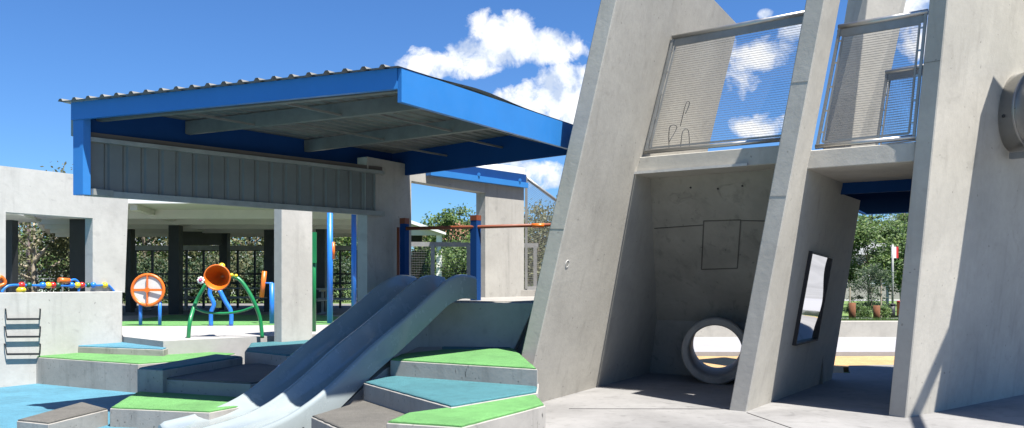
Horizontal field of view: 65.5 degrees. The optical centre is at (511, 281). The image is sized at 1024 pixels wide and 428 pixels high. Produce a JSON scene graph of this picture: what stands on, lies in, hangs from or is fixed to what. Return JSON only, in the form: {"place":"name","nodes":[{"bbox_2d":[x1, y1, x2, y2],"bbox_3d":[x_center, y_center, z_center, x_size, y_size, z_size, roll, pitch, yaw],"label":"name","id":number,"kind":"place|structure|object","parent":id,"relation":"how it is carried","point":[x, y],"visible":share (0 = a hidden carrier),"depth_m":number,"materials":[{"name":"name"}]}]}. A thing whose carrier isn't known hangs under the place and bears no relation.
{"place":"outdoors","nodes":[
{"label":"outdoors","id":0,"kind":"place"},
{"bbox_2d":[0,384,134,427],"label":"blue rubber ground","id":1,"kind":"structure","parent":0,"point":[20,402],"depth_m":10.79,"materials":[{"name":"rubber"}]},
{"bbox_2d":[17,402,107,427],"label":"step block","id":2,"kind":"structure","parent":1,"relation":"on","point":[81,415],"depth_m":8.45,"materials":[{"name":"concrete"}]},
{"bbox_2d":[0,166,127,386],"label":"window wall","id":3,"kind":"structure","parent":1,"relation":"on","point":[69,322],"depth_m":12.85,"materials":[{"name":"concrete"}]},
{"bbox_2d":[4,326,40,337],"bbox_3d":[-7.539,0.776,12.279,0.091,0.204,0.561,0,0,31],"label":"climbing rung","id":4,"kind":"object","parent":3,"relation":"attached to","point":[39,336],"visible":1,"depth_m":12.26,"materials":[{"name":"grey paint"}]},
{"bbox_2d":[4,343,40,354],"bbox_3d":[-7.539,1.044,12.279,0.091,0.213,0.561,0,0,31],"label":"climbing rung","id":5,"kind":"object","parent":3,"relation":"attached to","point":[39,353],"visible":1,"depth_m":12.26,"materials":[{"name":"grey paint"}]},
{"bbox_2d":[5,308,40,319],"bbox_3d":[-7.537,0.505,12.282,0.091,0.195,0.554,0,0,31],"label":"climbing rung","id":6,"kind":"object","parent":3,"relation":"attached to","point":[39,318],"visible":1,"depth_m":12.26,"materials":[{"name":"grey paint"}]},
{"bbox_2d":[0,278,114,292],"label":"bead rail","id":7,"kind":"object","parent":3,"relation":"on","point":[22,285],"visible":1,"depth_m":12.83,"materials":[{"name":"multicoloured plastic"}]},
{"bbox_2d":[0,275,6,287],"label":"orange loop","id":8,"kind":"object","parent":7,"relation":"attached to","point":[3,279],"visible":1,"depth_m":12.09,"materials":[{"name":"plastic"}]},
{"bbox_2d":[36,352,235,392],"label":"step block","id":9,"kind":"structure","parent":1,"relation":"on","point":[114,372],"depth_m":12.00,"materials":[{"name":"concrete"}]},
{"bbox_2d":[78,341,167,355],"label":"step block","id":10,"kind":"structure","parent":9,"relation":"on","point":[122,348],"depth_m":12.79,"materials":[{"name":"concrete"}]},
{"bbox_2d":[110,392,238,427],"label":"step block","id":11,"kind":"structure","parent":1,"relation":"on","point":[145,410],"depth_m":8.75,"materials":[{"name":"concrete"}]},
{"bbox_2d":[137,354,242,392],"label":"step block","id":12,"kind":"structure","parent":1,"relation":"on","point":[152,378],"depth_m":10.18,"materials":[{"name":"concrete"}]},
{"bbox_2d":[166,364,277,396],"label":"step block","id":13,"kind":"structure","parent":1,"relation":"on","point":[235,381],"depth_m":9.82,"materials":[{"name":"concrete"}]},
{"bbox_2d":[245,340,307,365],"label":"step block","id":14,"kind":"structure","parent":1,"relation":"on","point":[274,353],"depth_m":11.84,"materials":[{"name":"concrete"}]},
{"bbox_2d":[274,209,311,341],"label":"concrete pillar","id":15,"kind":"structure","parent":14,"relation":"on","point":[292,275],"depth_m":13.70,"materials":[{"name":"concrete"}]},
{"bbox_2d":[122,315,337,325],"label":"green rubber ground","id":16,"kind":"structure","parent":0,"point":[197,320],"depth_m":19.11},
{"bbox_2d":[130,273,164,324],"bbox_3d":[-7.772,0.398,17.011,0.710,1.145,0.152,0,0,0],"label":"wheel panel","id":17,"kind":"object","parent":16,"relation":"on","point":[147,289],"visible":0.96,"depth_m":17.00,"materials":[{"name":"orange plastic"}]},
{"bbox_2d":[259,271,273,323],"bbox_3d":[-5.457,0.368,17.733,0.333,1.204,0.110,0,0,0],"label":"talk tube","id":18,"kind":"object","parent":16,"relation":"on","point":[271,295],"visible":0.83,"depth_m":17.69,"materials":[{"name":"orange plastic"}]},
{"bbox_2d":[327,213,332,322],"bbox_3d":[-4.081,-0.365,17.852,0.127,2.670,0.130,0,0,0],"label":"blue pole","id":19,"kind":"object","parent":16,"relation":"on","point":[329,269],"visible":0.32,"depth_m":17.79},
{"bbox_2d":[332,242,334,258],"bbox_3d":[-4.004,-0.690,17.852,0.067,0.380,0.070,0,0,0],"label":"orange grip","id":20,"kind":"object","parent":19,"relation":"attached to","point":[333,250],"visible":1,"depth_m":17.82,"materials":[{"name":"plastic"}]},
{"bbox_2d":[351,214,355,306],"bbox_3d":[-3.668,-0.365,18.472,0.117,2.670,0.120,0,0,0],"label":"blue pole","id":21,"kind":"object","parent":16,"relation":"on","point":[353,259],"visible":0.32,"depth_m":18.42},
{"bbox_2d":[122,315,340,363],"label":"terrace paving","id":22,"kind":"structure","parent":0,"point":[237,340],"depth_m":13.73,"materials":[{"name":"concrete"}]},
{"bbox_2d":[6,213,41,291],"bbox_3d":[-14.009,-0.256,18.500,9.076,2.713,4.570,0,0,9],"label":"side shelter","id":23,"kind":"object","parent":22,"relation":"on","point":[13,221],"visible":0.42,"depth_m":17.54,"materials":[{"name":"white paint"}]},
{"bbox_2d":[208,288,233,325],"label":"bent posts","id":24,"kind":"object","parent":22,"relation":"on","point":[215,304],"visible":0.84,"depth_m":17.02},
{"bbox_2d":[186,263,263,337],"bbox_3d":[-4.885,0.329,13.659,1.251,1.292,0.470,0,0,-11],"label":"horn frame","id":25,"kind":"object","parent":22,"relation":"on","point":[216,277],"visible":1,"depth_m":13.57,"materials":[{"name":"green paint"}]},
{"bbox_2d":[312,232,316,331],"bbox_3d":[-3.747,0.020,15.101,0.100,1.900,0.105,0,0,0],"label":"green post","id":26,"kind":"object","parent":22,"relation":"on","point":[314,248],"visible":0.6,"depth_m":15.07,"materials":[{"name":"metal"}]},
{"bbox_2d":[122,304,350,314],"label":"pavilion floor","id":27,"kind":"structure","parent":0,"point":[344,308],"depth_m":25.85,"materials":[{"name":"concrete"}]},
{"bbox_2d":[18,222,39,291],"bbox_3d":[-19.166,-1.711,32.023,3.061,5.623,1.361,0,0,0],"label":"bare tree","id":28,"kind":"object","parent":27,"relation":"on","point":[29,261],"visible":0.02,"depth_m":31.94,"materials":[{"name":"brown plant"}]},
{"bbox_2d":[18,269,62,291],"bbox_3d":[-19.186,0.245,34.000,4.371,1.510,0.050,0,0,0],"label":"garden fence","id":29,"kind":"object","parent":27,"relation":"on","point":[45,278],"visible":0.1,"depth_m":33.98,"materials":[{"name":"metal"}]},
{"bbox_2d":[18,161,142,304],"bbox_3d":[-17.958,-1.607,30.194,6.892,6.056,7.361,0,0,0],"label":"tree","id":30,"kind":"object","parent":27,"relation":"on","point":[60,249],"visible":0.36,"depth_m":29.93,"materials":[{"name":"green plant"}]},
{"bbox_2d":[132,288,202,311],"bbox_3d":[-10.980,0.578,25.200,1.800,0.755,1.500,0,0,0],"label":"picnic table","id":31,"kind":"object","parent":27,"relation":"on","point":[185,297],"visible":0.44,"depth_m":25.17,"materials":[{"name":"metal"}]},
{"bbox_2d":[33,199,356,313],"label":"pavilion","id":32,"kind":"structure","parent":27,"relation":"on","point":[179,225],"depth_m":23.34,"materials":[{"name":"white paint"}]},
{"bbox_2d":[214,288,267,310],"bbox_3d":[-8.524,0.578,25.500,1.800,0.755,1.500,0,0,0],"label":"picnic table","id":33,"kind":"object","parent":27,"relation":"on","point":[225,290],"visible":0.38,"depth_m":25.15,"materials":[{"name":"metal"}]},
{"bbox_2d":[316,288,356,313],"bbox_3d":[-4.893,0.578,23.300,1.800,0.755,1.500,0,0,0],"label":"picnic table","id":34,"kind":"object","parent":27,"relation":"on","point":[322,299],"visible":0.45,"depth_m":22.95,"materials":[{"name":"metal"}]},
{"bbox_2d":[137,290,350,303],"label":"lawn","id":35,"kind":"structure","parent":0,"point":[259,302],"depth_m":37.02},
{"bbox_2d":[18,222,163,291],"bbox_3d":[-21.278,-1.569,38.696,6.753,5.340,6.776,0,0,28],"label":"tree","id":36,"kind":"object","parent":35,"relation":"on","point":[56,261],"visible":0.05,"depth_m":36.94,"materials":[{"name":"green plant"}]},
{"bbox_2d":[18,241,183,296],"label":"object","id":37,"kind":"structure","parent":35,"relation":"on","point":[19,280],"depth_m":44.00,"materials":[{"name":"green plant"}]},
{"bbox_2d":[18,264,25,282],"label":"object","id":38,"kind":"structure","parent":37,"relation":"in","point":[19,280],"depth_m":43.91,"materials":[{"name":"green plant"}]},
{"bbox_2d":[36,225,165,267],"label":"tree","id":39,"kind":"object","parent":35,"relation":"on","point":[135,243],"depth_m":42.71,"materials":[{"name":"green plant"}]},
{"bbox_2d":[36,237,231,300],"bbox_3d":[-19.016,-2.646,39.918,9.262,7.748,9.533,0,0,-37],"label":"tree","id":40,"kind":"object","parent":35,"relation":"on","point":[165,240],"visible":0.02,"depth_m":39.94,"materials":[{"name":"green plant"}]},
{"bbox_2d":[122,253,189,303],"bbox_3d":[-16.373,0.156,35.321,3.882,2.863,2.394,0,0,14],"label":"bush","id":41,"kind":"object","parent":35,"relation":"on","point":[157,267],"visible":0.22,"depth_m":35.17,"materials":[{"name":"green plant"}]},
{"bbox_2d":[140,253,195,302],"bbox_3d":[-15.956,-0.002,37.029,3.080,2.998,2.792,0,0,0],"label":"bush","id":42,"kind":"object","parent":35,"relation":"on","point":[156,255],"visible":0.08,"depth_m":36.94,"materials":[{"name":"green plant"}]},
{"bbox_2d":[135,237,262,296],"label":"tree","id":43,"kind":"object","parent":35,"relation":"on","point":[137,242],"visible":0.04,"depth_m":41.68,"materials":[{"name":"green plant"}]},
{"bbox_2d":[166,251,241,302],"bbox_3d":[-13.795,0.015,35.668,3.921,2.764,2.707,0,0,0],"label":"bush","id":44,"kind":"object","parent":35,"relation":"on","point":[193,292],"visible":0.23,"depth_m":35.26,"materials":[{"name":"green plant"}]},
{"bbox_2d":[193,251,263,303],"bbox_3d":[-12.319,-0.016,35.509,3.493,3.164,2.624,0,0,16],"label":"bush","id":45,"kind":"object","parent":35,"relation":"on","point":[234,280],"visible":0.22,"depth_m":35.29,"materials":[{"name":"green plant"}]},
{"bbox_2d":[230,251,263,303],"bbox_3d":[-11.145,-0.041,35.472,2.575,2.905,2.696,0,0,44],"label":"bush","id":46,"kind":"object","parent":35,"relation":"on","point":[259,267],"visible":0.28,"depth_m":35.14,"materials":[{"name":"green plant"}]},
{"bbox_2d":[156,237,342,299],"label":"tree","id":47,"kind":"object","parent":35,"relation":"on","point":[247,241],"visible":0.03,"depth_m":40.67,"materials":[{"name":"green plant"}]},
{"bbox_2d":[230,237,356,294],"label":"tree","id":48,"kind":"object","parent":35,"relation":"on","point":[262,252],"visible":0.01,"depth_m":45.35,"materials":[{"name":"green plant"}]},
{"bbox_2d":[333,251,350,302],"bbox_3d":[-8.309,-0.005,37.219,3.624,3.134,2.517,0,0,0],"label":"bush","id":49,"kind":"object","parent":35,"relation":"on","point":[346,265],"visible":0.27,"depth_m":37.02,"materials":[{"name":"green plant"}]},
{"bbox_2d":[333,237,356,297],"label":"tree","id":50,"kind":"object","parent":35,"relation":"on","point":[344,242],"visible":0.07,"depth_m":41.38,"materials":[{"name":"green plant"}]},
{"bbox_2d":[411,220,445,275],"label":"white pavilion","id":51,"kind":"structure","parent":35,"relation":"on","point":[416,235],"depth_m":42.36,"materials":[{"name":"paint"}]},
{"bbox_2d":[411,247,448,278],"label":"fence","id":52,"kind":"object","parent":35,"relation":"on","point":[418,270],"visible":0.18,"depth_m":46.88,"materials":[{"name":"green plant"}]},
{"bbox_2d":[415,225,450,277],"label":"tree","id":53,"kind":"object","parent":35,"relation":"on","point":[424,236],"visible":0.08,"depth_m":63.37,"materials":[{"name":"green plant"}]},
{"bbox_2d":[412,202,474,273],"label":"tree","id":54,"kind":"object","parent":35,"relation":"on","point":[448,219],"visible":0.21,"depth_m":57.55,"materials":[{"name":"green plant"}]},
{"bbox_2d":[425,235,469,278],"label":"tree","id":55,"kind":"object","parent":35,"relation":"on","point":[461,259],"visible":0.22,"depth_m":42.53,"materials":[{"name":"green plant"}]},
{"bbox_2d":[443,222,468,241],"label":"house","id":56,"kind":"structure","parent":35,"relation":"on","point":[456,233],"depth_m":75.39,"materials":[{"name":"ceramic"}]},
{"bbox_2d":[0,0,929,271],"label":"sky","id":57,"kind":"structure","parent":0,"point":[532,55],"materials":[{"name":"blue"}]},
{"bbox_2d":[455,296,534,354],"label":"deck","id":58,"kind":"structure","parent":0,"point":[523,299],"depth_m":11.98,"materials":[{"name":"concrete"}]},
{"bbox_2d":[397,227,399,274],"bbox_3d":[-1.700,0.146,11.900,0.041,1.908,0.041,0,0,-23],"label":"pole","id":59,"kind":"object","parent":58,"relation":"attached to","point":[398,250],"visible":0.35,"depth_m":11.88,"materials":[{"name":"metal"}]},
{"bbox_2d":[357,157,523,301],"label":"portal wall","id":60,"kind":"structure","parent":58,"relation":"on","point":[502,262],"depth_m":13.17,"materials":[{"name":"concrete"}]},
{"bbox_2d":[58,64,572,215],"bbox_3d":[-1.979,-1.544,9.546,4.069,1.138,4.976,0,0,41],"label":"blue canopy","id":61,"kind":"object","parent":60,"relation":"attached to","point":[297,142],"visible":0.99,"depth_m":9.75,"materials":[{"name":"metal"}]},
{"bbox_2d":[426,164,527,187],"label":"blue roof","id":62,"kind":"structure","parent":60,"relation":"attached to","point":[504,175],"depth_m":14.36,"materials":[{"name":"paint"}]},
{"bbox_2d":[394,302,532,356],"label":"deck wall","id":63,"kind":"structure","parent":58,"relation":"attached to","point":[477,324],"depth_m":11.41,"materials":[{"name":"concrete"}]},
{"bbox_2d":[411,242,537,289],"bbox_3d":[-1.050,-0.296,18.000,3.396,1.167,0.097,0,0,-14],"label":"fence","id":64,"kind":"object","parent":58,"relation":"on","point":[432,245],"visible":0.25,"depth_m":17.90,"materials":[{"name":"metal"}]},
{"bbox_2d":[400,215,550,300],"bbox_3d":[-0.496,-0.344,11.985,2.479,1.301,0.164,0,0,11],"label":"blue post rail","id":65,"kind":"object","parent":58,"relation":"on","point":[475,226],"visible":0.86,"depth_m":11.98,"materials":[{"name":"metal"}]},
{"bbox_2d":[521,290,535,295],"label":"kerb","id":66,"kind":"structure","parent":58,"relation":"on","point":[527,292],"depth_m":15.36,"materials":[{"name":"concrete"}]},
{"bbox_2d":[525,177,555,289],"bbox_3d":[0.690,-0.941,16.018,1.104,2.263,0.126,0,0,-35],"label":"screen","id":67,"kind":"object","parent":66,"relation":"on","point":[549,195],"visible":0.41,"depth_m":15.80,"materials":[{"name":"metal"}]},
{"bbox_2d":[303,365,1023,427],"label":"court paving","id":68,"kind":"structure","parent":0,"point":[857,396],"depth_m":10.03,"materials":[{"name":"concrete"}]},
{"bbox_2d":[158,274,476,427],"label":"double slide","id":69,"kind":"object","parent":68,"relation":"on","point":[341,360],"visible":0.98,"depth_m":9.51,"materials":[{"name":"grey concrete"}]},
{"bbox_2d":[311,400,404,427],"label":"step block","id":70,"kind":"structure","parent":68,"relation":"on","point":[363,414],"depth_m":7.83,"materials":[{"name":"concrete"}]},
{"bbox_2d":[342,357,394,406],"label":"slide plinth","id":71,"kind":"structure","parent":68,"relation":"on","point":[381,372],"depth_m":9.32,"materials":[{"name":"concrete"}]},
{"bbox_2d":[364,376,538,413],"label":"step block","id":72,"kind":"structure","parent":68,"relation":"on","point":[403,394],"depth_m":8.22,"materials":[{"name":"concrete"}]},
{"bbox_2d":[390,346,537,387],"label":"step block","id":73,"kind":"structure","parent":68,"relation":"on","point":[504,365],"depth_m":9.19,"materials":[{"name":"rubber"}]},
{"bbox_2d":[387,395,544,427],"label":"step block","id":74,"kind":"structure","parent":68,"relation":"on","point":[527,411],"depth_m":6.97,"materials":[{"name":"concrete"}]},
{"bbox_2d":[522,0,735,401],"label":"leaning wall","id":75,"kind":"structure","parent":68,"relation":"on","point":[592,320],"depth_m":10.84,"materials":[{"name":"concrete"}]},
{"bbox_2d":[569,408,790,427],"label":"paving joint","id":76,"kind":"object","parent":68,"relation":"on","point":[604,408],"visible":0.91,"depth_m":10.00,"materials":[{"name":"concrete"}]},
{"bbox_2d":[681,317,743,384],"bbox_3d":[3.353,1.088,13.072,1.030,1.030,1.500,0,0,16],"label":"concrete pipe","id":77,"kind":"object","parent":68,"relation":"on","point":[696,367],"visible":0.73,"depth_m":12.46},
{"bbox_2d":[650,169,823,383],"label":"back wall","id":78,"kind":"structure","parent":68,"relation":"on","point":[707,232],"depth_m":12.19,"materials":[{"name":"concrete"}]},
{"bbox_2d":[634,145,778,178],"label":"raised deck","id":79,"kind":"structure","parent":78,"relation":"on","point":[724,161],"depth_m":10.80,"materials":[{"name":"concrete"}]},
{"bbox_2d":[668,102,689,146],"bbox_3d":[2.504,-2.263,11.656,0.184,0.731,1.019,0,0,33],"label":"grab handle","id":80,"kind":"object","parent":79,"relation":"on","point":[680,125],"visible":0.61,"depth_m":11.55,"materials":[{"name":"grey paint"}]},
{"bbox_2d":[643,10,803,153],"bbox_3d":[2.912,-2.627,10.661,2.423,1.654,0.117,0,0,32],"label":"balustrade","id":81,"kind":"object","parent":79,"relation":"on","point":[752,26],"visible":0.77,"depth_m":10.69,"materials":[{"name":"metal"}]},
{"bbox_2d":[729,0,859,411],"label":"leaning wall","id":82,"kind":"structure","parent":68,"relation":"on","point":[808,210],"depth_m":9.88,"materials":[{"name":"concrete"}]},
{"bbox_2d":[792,251,832,345],"bbox_3d":[4.220,0.233,11.151,0.296,1.283,1.164,0,0,36],"label":"wavy mirror","id":83,"kind":"object","parent":82,"relation":"attached to","point":[813,296],"visible":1,"depth_m":11.14,"materials":[{"name":"silver mirror"}]},
{"bbox_2d":[889,0,1023,417],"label":"leaning wall","id":84,"kind":"structure","parent":68,"relation":"on","point":[960,336],"depth_m":9.65,"materials":[{"name":"concrete"}]},
{"bbox_2d":[807,142,915,182],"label":"raised deck","id":85,"kind":"structure","parent":84,"relation":"attached to","point":[872,163],"depth_m":9.73,"materials":[{"name":"concrete"}]},
{"bbox_2d":[815,9,928,148],"bbox_3d":[4.295,-2.402,9.558,1.269,1.504,0.101,0,0,39],"label":"balustrade","id":86,"kind":"object","parent":85,"relation":"on","point":[895,21],"visible":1,"depth_m":9.50,"materials":[{"name":"metal"}]},
{"bbox_2d":[841,179,911,214],"bbox_3d":[6.451,-1.340,12.571,2.250,0.200,3.950,0,0,32],"label":"blue landing","id":87,"kind":"object","parent":84,"relation":"attached to","point":[885,197],"visible":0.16,"depth_m":11.61,"materials":[{"name":"paint"}]},
{"bbox_2d":[875,65,922,144],"bbox_3d":[5.720,-2.531,11.555,0.836,1.193,0.174,0,0,43],"label":"balustrade","id":88,"kind":"object","parent":87,"relation":"on","point":[891,78],"visible":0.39,"depth_m":11.68,"materials":[{"name":"metal"}]},
{"bbox_2d":[998,72,1023,158],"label":"tube tunnel","id":89,"kind":"structure","parent":84,"relation":"attached to","point":[1011,117],"depth_m":9.87,"materials":[{"name":"concrete"}]},
{"bbox_2d":[693,337,895,355],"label":"white path","id":90,"kind":"structure","parent":0,"point":[846,346],"depth_m":18.84,"materials":[{"name":"concrete"}]},
{"bbox_2d":[695,321,897,336],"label":"retaining wall","id":91,"kind":"structure","parent":90,"relation":"on","point":[868,328],"depth_m":22.05,"materials":[{"name":"concrete"}]},
{"bbox_2d":[697,356,894,372],"bbox_3d":[4.200,1.765,15.600,10.400,0.270,3.600,0,0,0],"label":"sand bed","id":92,"kind":"object","parent":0,"point":[842,364],"visible":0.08,"depth_m":16.21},
{"bbox_2d":[823,0,905,148],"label":"leaning pillar","id":93,"kind":"structure","parent":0,"point":[858,10],"depth_m":13.69,"materials":[{"name":"concrete"}]},
{"bbox_2d":[842,301,896,317],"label":"lawn","id":94,"kind":"structure","parent":0,"point":[844,315],"depth_m":35.42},
{"bbox_2d":[474,195,556,289],"bbox_3d":[1.936,-1.496,40.304,7.853,5.706,8.334,0,0,0],"label":"tree","id":95,"kind":"object","parent":94,"relation":"on","point":[539,248],"visible":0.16,"depth_m":38.72,"materials":[{"name":"green plant"}]},
{"bbox_2d":[524,229,547,281],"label":"tree","id":96,"kind":"object","parent":94,"relation":"on","point":[542,251],"visible":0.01,"depth_m":42.66,"materials":[{"name":"green plant"}]},
{"bbox_2d":[843,300,859,313],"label":"shrub","id":97,"kind":"object","parent":94,"relation":"on","point":[846,308],"visible":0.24,"depth_m":26.49,"materials":[{"name":"green plant"}]},
{"bbox_2d":[849,303,855,318],"bbox_3d":[9.910,0.910,23.200,0.190,0.580,0.190,0,0,0],"label":"bollard","id":98,"kind":"object","parent":94,"relation":"on","point":[852,310],"visible":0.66,"depth_m":23.12,"materials":[{"name":"ceramic"}]},
{"bbox_2d":[856,303,872,317],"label":"shrub","id":99,"kind":"object","parent":94,"relation":"on","point":[860,312],"visible":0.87,"depth_m":24.20,"materials":[{"name":"green plant"}]},
{"bbox_2d":[858,299,875,316],"bbox_3d":[11.559,0.906,25.978,0.965,0.790,0.912,0,0,0],"label":"shrub","id":100,"kind":"object","parent":94,"relation":"on","point":[866,305],"visible":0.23,"depth_m":25.91,"materials":[{"name":"green plant"}]},
{"bbox_2d":[841,316,897,320],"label":"verge grass","id":101,"kind":"structure","parent":94,"relation":"on","point":[870,319],"depth_m":22.56,"materials":[{"name":"green plant"}]},
{"bbox_2d":[846,263,895,309],"bbox_3d":[11.466,0.260,25.489,1.682,2.001,1.554,0,0,-21],"label":"tree","id":102,"kind":"object","parent":94,"relation":"on","point":[874,275],"visible":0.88,"depth_m":25.36,"materials":[{"name":"green plant"}]},
{"bbox_2d":[845,240,902,298],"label":"house","id":103,"kind":"structure","parent":94,"relation":"on","point":[896,295],"depth_m":52.00,"materials":[{"name":"concrete"}]},
{"bbox_2d":[873,305,879,318],"bbox_3d":[10.622,0.950,23.200,0.190,0.500,0.190,0,0,0],"label":"bollard","id":104,"kind":"object","parent":94,"relation":"on","point":[876,310],"visible":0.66,"depth_m":23.12,"materials":[{"name":"ceramic"}]},
{"bbox_2d":[847,213,907,303],"bbox_3d":[13.974,-0.830,30.791,3.856,4.181,3.803,0,0,0],"label":"tree","id":105,"kind":"object","parent":94,"relation":"on","point":[866,232],"visible":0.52,"depth_m":30.32,"materials":[{"name":"green plant"}]},
{"bbox_2d":[880,280,881,317],"bbox_3d":[11.682,0.582,25.200,0.040,1.236,0.040,0,0,0],"label":"stake","id":106,"kind":"object","parent":94,"relation":"on","point":[881,294],"visible":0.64,"depth_m":25.18,"materials":[{"name":"wood"}]},
{"bbox_2d":[874,240,889,303],"bbox_3d":[19.500,-0.488,40.000,1.691,3.297,2.000,0,0,0],"label":"shade frame","id":107,"kind":"object","parent":94,"relation":"on","point":[887,293],"depth_m":39.95,"materials":[{"name":"metal"}]},
{"bbox_2d":[874,303,891,318],"bbox_3d":[11.433,0.964,24.578,0.684,0.600,0.606,0,0,44],"label":"shrub","id":108,"kind":"object","parent":94,"relation":"on","point":[884,311],"visible":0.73,"depth_m":24.52,"materials":[{"name":"green plant"}]},
{"bbox_2d":[869,213,908,295],"bbox_3d":[18.771,-1.309,37.828,4.235,5.152,3.717,0,0,-36],"label":"tree","id":109,"kind":"object","parent":94,"relation":"on","point":[902,215],"visible":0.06,"depth_m":37.85,"materials":[{"name":"green plant"}]},
{"bbox_2d":[888,303,895,317],"bbox_3d":[12.024,0.940,25.200,0.224,0.480,0.230,0,0,0],"label":"litter bin","id":110,"kind":"object","parent":94,"relation":"on","point":[892,306],"visible":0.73,"depth_m":25.11,"materials":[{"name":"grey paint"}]},
{"bbox_2d":[891,244,897,302],"bbox_3d":[12.495,-0.004,26.000,0.226,2.407,0.070,0,0,0],"label":"banner pole","id":111,"kind":"object","parent":94,"relation":"on","point":[894,252],"visible":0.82,"depth_m":25.97,"materials":[{"name":"metal"}]},
{"bbox_2d":[895,301,899,317],"bbox_3d":[12.489,0.895,25.600,0.260,0.550,0.400,0,0,0],"label":"red barrier","id":112,"kind":"object","parent":94,"relation":"on","point":[898,305],"visible":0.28,"depth_m":25.55,"materials":[{"name":"plastic"}]},
{"bbox_2d":[844,299,899,300],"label":"pavement","id":113,"kind":"structure","parent":0,"point":[873,300],"depth_m":47.15,"materials":[{"name":"white concrete"}]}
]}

